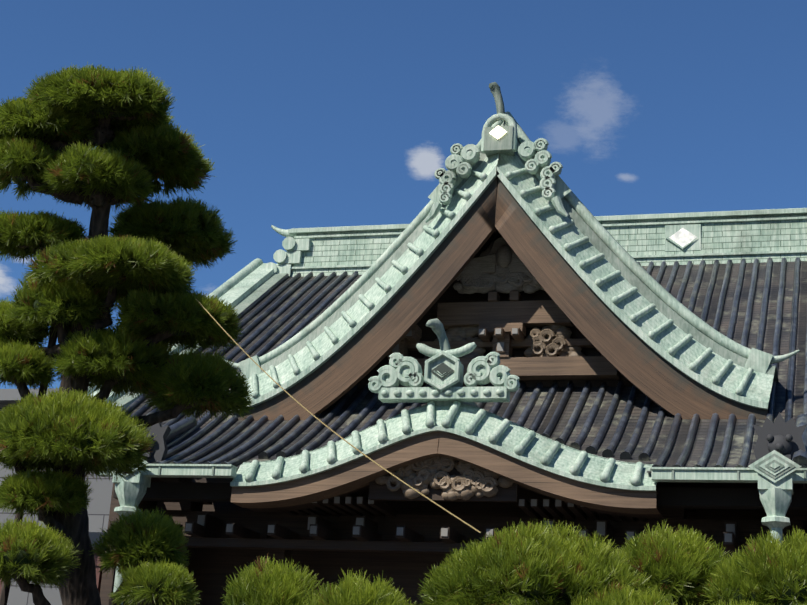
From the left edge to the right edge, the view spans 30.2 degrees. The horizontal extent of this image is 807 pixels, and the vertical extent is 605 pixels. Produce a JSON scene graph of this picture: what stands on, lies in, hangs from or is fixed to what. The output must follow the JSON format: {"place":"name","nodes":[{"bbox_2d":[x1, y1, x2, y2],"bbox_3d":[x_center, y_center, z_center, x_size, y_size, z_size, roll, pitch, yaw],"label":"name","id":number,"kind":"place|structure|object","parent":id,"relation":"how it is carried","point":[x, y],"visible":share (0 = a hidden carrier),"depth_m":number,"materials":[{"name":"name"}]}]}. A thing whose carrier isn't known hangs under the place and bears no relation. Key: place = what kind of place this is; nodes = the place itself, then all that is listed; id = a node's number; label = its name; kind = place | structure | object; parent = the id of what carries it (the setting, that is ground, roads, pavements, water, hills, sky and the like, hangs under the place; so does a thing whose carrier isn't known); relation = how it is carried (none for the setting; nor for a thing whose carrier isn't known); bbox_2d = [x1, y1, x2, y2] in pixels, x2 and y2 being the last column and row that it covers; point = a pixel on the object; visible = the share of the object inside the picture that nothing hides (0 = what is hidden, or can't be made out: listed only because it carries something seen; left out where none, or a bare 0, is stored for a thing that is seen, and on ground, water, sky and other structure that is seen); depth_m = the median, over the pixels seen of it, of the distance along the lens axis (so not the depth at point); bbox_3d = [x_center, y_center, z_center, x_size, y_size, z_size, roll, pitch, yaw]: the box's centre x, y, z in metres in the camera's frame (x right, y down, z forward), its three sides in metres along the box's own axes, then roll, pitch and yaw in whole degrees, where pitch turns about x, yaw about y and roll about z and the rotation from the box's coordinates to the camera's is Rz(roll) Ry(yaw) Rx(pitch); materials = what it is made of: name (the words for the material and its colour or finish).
{"place":"outdoors","nodes":[
{"label":"outdoors","id":0,"kind":"place"},
{"bbox_2d":[0,388,112,604],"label":"back building","id":1,"kind":"structure","parent":0,"point":[98,509],"depth_m":37.02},
{"bbox_2d":[89,532,104,548],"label":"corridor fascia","id":2,"kind":"structure","parent":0,"point":[93,536],"depth_m":27.25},
{"bbox_2d":[0,61,254,604],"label":"tall pine","id":3,"kind":"object","parent":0,"point":[73,260],"depth_m":17.76,"materials":[{"name":"green plant"}]},
{"bbox_2d":[186,287,480,533],"bbox_3d":[-1.059,0.762,14.916,0.011,3.699,6.673,14,-20,-30],"label":"support rope","id":4,"kind":"object","parent":3,"relation":"attached to","point":[339,435],"visible":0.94,"depth_m":13.83,"materials":[{"name":"beige fabric"}]},
{"bbox_2d":[0,0,806,388],"label":"sky","id":5,"kind":"structure","parent":0,"point":[306,113],"materials":[{"name":"blue"}]},
{"bbox_2d":[105,453,805,480],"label":"diamond ornament","id":6,"kind":"object","parent":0,"point":[791,466],"visible":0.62,"depth_m":20.54,"materials":[{"name":"green metal"}]},
{"bbox_2d":[159,518,806,604],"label":"bushes","id":7,"kind":"object","parent":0,"point":[693,560],"depth_m":11.34,"materials":[{"name":"green plant"}]},
{"bbox_2d":[291,214,806,276],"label":"ridge","id":8,"kind":"structure","parent":0,"point":[760,236],"depth_m":33.66,"materials":[{"name":"green metal"}]},
{"bbox_2d":[264,208,806,276],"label":"ridge trim","id":9,"kind":"structure","parent":8,"relation":"on","point":[294,246],"depth_m":33.96,"materials":[{"name":"green metal"}]},
{"bbox_2d":[669,228,696,246],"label":"ridge emblems","id":10,"kind":"object","parent":9,"relation":"attached to","point":[682,237],"visible":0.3,"depth_m":33.60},
{"label":"ground","id":11,"kind":"structure","parent":0,"visible":0},
{"bbox_2d":[0,549,103,594],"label":"corridor posts","id":12,"kind":"object","parent":11,"relation":"on","point":[98,578],"visible":0.12,"depth_m":27.12,"materials":[{"name":"wood"}]},
{"bbox_2d":[99,450,806,604],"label":"rain gutter","id":13,"kind":"object","parent":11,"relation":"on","point":[776,494],"visible":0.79,"depth_m":20.96,"materials":[{"name":"green metal"}]},
{"bbox_2d":[152,428,806,467],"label":"roof eave caps","id":14,"kind":"object","parent":13,"relation":"attached to","point":[644,456],"visible":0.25,"depth_m":23.03,"materials":[{"name":"tile"}]},
{"bbox_2d":[100,406,806,604],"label":"hall body","id":15,"kind":"structure","parent":11,"relation":"on","point":[210,568],"depth_m":24.96,"materials":[{"name":"black wood"}]},
{"bbox_2d":[113,482,806,509],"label":"eave underside","id":16,"kind":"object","parent":15,"relation":"attached to","point":[712,498],"depth_m":21.64,"materials":[{"name":"black wood"}]},
{"bbox_2d":[121,261,806,472],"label":"rows","id":17,"kind":"object","parent":15,"relation":"on","point":[735,450],"visible":0.17,"depth_m":26.24,"materials":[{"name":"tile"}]},
{"bbox_2d":[87,258,278,410],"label":"verge","id":18,"kind":"structure","parent":17,"relation":"on","point":[243,283],"depth_m":34.67,"materials":[{"name":"green metal"}]},
{"bbox_2d":[112,273,286,406],"bbox_3d":[-4.342,0.743,31.377,0.713,6.066,8.987,-3,-18,19],"label":"verge channel","id":19,"kind":"object","parent":18,"relation":"attached to","point":[254,295],"visible":0.29,"depth_m":34.10,"materials":[{"name":"green metal"}]},
{"bbox_2d":[243,318,646,464],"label":"karahafu roof","id":20,"kind":"structure","parent":17,"relation":"attached to","point":[436,326],"depth_m":22.93,"materials":[{"name":"green metal"}]},
{"bbox_2d":[244,342,643,485],"bbox_3d":[0.960,2.091,23.879,6.084,2.248,3.294,-1,-18,16],"label":"copper karahafu","id":21,"kind":"object","parent":20,"relation":"on","point":[402,370],"visible":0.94,"depth_m":22.62,"materials":[{"name":"green metal"}]},
{"bbox_2d":[431,362,453,379],"bbox_3d":[0.590,1.041,22.694,0.380,0.280,0.001,-1,-18,16],"label":"diamond crest","id":22,"kind":"object","parent":21,"relation":"attached to","point":[442,368],"visible":1,"depth_m":22.69,"materials":[{"name":"green metal"}]},
{"bbox_2d":[126,257,806,467],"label":"roof covers","id":23,"kind":"object","parent":17,"relation":"on","point":[372,421],"visible":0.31,"depth_m":26.14,"materials":[{"name":"tile"}]},
{"bbox_2d":[143,412,806,463],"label":"corner roof ornament","id":24,"kind":"object","parent":17,"relation":"on","point":[780,435],"visible":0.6,"depth_m":21.32,"materials":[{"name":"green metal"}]},
{"bbox_2d":[357,230,632,388],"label":"wall","id":25,"kind":"structure","parent":17,"relation":"attached to","point":[451,294],"depth_m":27.51,"materials":[{"name":"brown wood"}]},
{"bbox_2d":[453,237,544,293],"bbox_3d":[1.855,-0.701,27.213,2.123,1.115,0.536,-1,-18,16],"label":"gable carving","id":26,"kind":"object","parent":25,"relation":"attached to","point":[497,265],"visible":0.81,"depth_m":27.09},
{"bbox_2d":[387,291,619,379],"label":"gable beams","id":27,"kind":"structure","parent":25,"relation":"attached to","point":[494,313],"depth_m":26.73,"materials":[{"name":"brown wood"}]},
{"bbox_2d":[392,328,517,352],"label":"beam end caps","id":28,"kind":"object","parent":27,"relation":"attached to","point":[500,346],"visible":0.38,"depth_m":26.62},
{"bbox_2d":[424,324,584,357],"bbox_3d":[1.807,0.728,26.931,2.996,0.821,0.243,-1,-18,16],"label":"pediment carving","id":29,"kind":"object","parent":27,"relation":"attached to","point":[558,333],"visible":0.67,"depth_m":26.68},
{"bbox_2d":[232,176,767,429],"bbox_3d":[1.541,0.145,26.055,9.332,5.004,0.140,-1,-18,16],"label":"bargeboard","id":30,"kind":"object","parent":17,"relation":"attached to","point":[624,350],"visible":0.88,"depth_m":26.32,"materials":[{"name":"brown wood"}]},
{"bbox_2d":[244,153,773,409],"bbox_3d":[1.596,-0.615,26.309,9.516,5.223,0.360,-1,-18,16],"label":"chidori verge band","id":31,"kind":"object","parent":17,"relation":"attached to","point":[757,391],"visible":0.71,"depth_m":26.36,"materials":[{"name":"green metal"}]},
{"bbox_2d":[425,82,570,222],"bbox_3d":[1.727,-2.728,26.943,2.636,2.697,0.331,-1,-18,16],"label":"ridge-end ornament","id":32,"kind":"object","parent":31,"relation":"attached to","point":[461,161],"depth_m":26.86,"materials":[{"name":"green metal"}]},
{"bbox_2d":[490,126,505,138],"bbox_3d":[1.700,-3.061,26.880,0.324,0.270,0.001,-1,-18,16],"label":"diamond crest","id":33,"kind":"object","parent":32,"relation":"attached to","point":[497,132],"visible":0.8,"depth_m":26.88,"materials":[{"name":"beige"}]},
{"bbox_2d":[240,122,778,381],"bbox_3d":[2.811,0.206,30.433,9.571,4.919,8.336,-1,-18,16],"label":"gable roof edge","id":34,"kind":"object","parent":17,"relation":"on","point":[627,274],"depth_m":26.29,"materials":[{"name":"green metal"}]},
{"bbox_2d":[226,111,799,398],"bbox_3d":[1.653,-0.929,26.533,10.344,5.521,0.705,-1,-18,16],"label":"gable roof trim","id":35,"kind":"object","parent":34,"relation":"attached to","point":[759,361],"visible":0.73,"depth_m":26.30,"materials":[{"name":"green metal"}]},
{"bbox_2d":[156,461,806,558],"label":"porch beams","id":36,"kind":"structure","parent":15,"relation":"attached to","point":[421,533],"depth_m":23.54,"materials":[{"name":"brown wood"}]},
{"bbox_2d":[231,431,659,513],"bbox_3d":[0.563,2.540,22.469,6.500,1.116,0.500,-1,-18,16],"label":"curved bargeboard","id":37,"kind":"object","parent":36,"relation":"attached to","point":[354,475],"visible":0.9,"depth_m":22.36,"materials":[{"name":"brown wood"}]},
{"bbox_2d":[230,403,656,490],"bbox_3d":[0.557,2.124,22.486,6.500,1.431,0.440,-1,-18,16],"label":"karahafu band","id":38,"kind":"object","parent":37,"relation":"on","point":[563,459],"visible":0.81,"depth_m":22.42,"materials":[{"name":"green metal"}]},
{"bbox_2d":[375,457,513,500],"bbox_3d":[0.637,2.544,22.533,2.281,0.900,0.210,-1,-18,16],"label":"wood carving","id":39,"kind":"object","parent":37,"relation":"attached to","point":[469,482],"visible":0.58,"depth_m":22.43},
{"bbox_2d":[166,414,806,465],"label":"porch corner tiles","id":40,"kind":"object","parent":15,"relation":"attached to","point":[183,426],"visible":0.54,"depth_m":23.48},
{"bbox_2d":[158,485,786,604],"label":"dark porch wood","id":41,"kind":"object","parent":11,"relation":"on","point":[378,508],"visible":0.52,"depth_m":23.27,"materials":[{"name":"black wood"}]},
{"bbox_2d":[185,497,734,541],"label":"rafter end caps","id":42,"kind":"object","parent":41,"relation":"on","point":[444,531],"visible":0.52,"depth_m":22.77,"materials":[{"name":"grey paint"}]}
]}

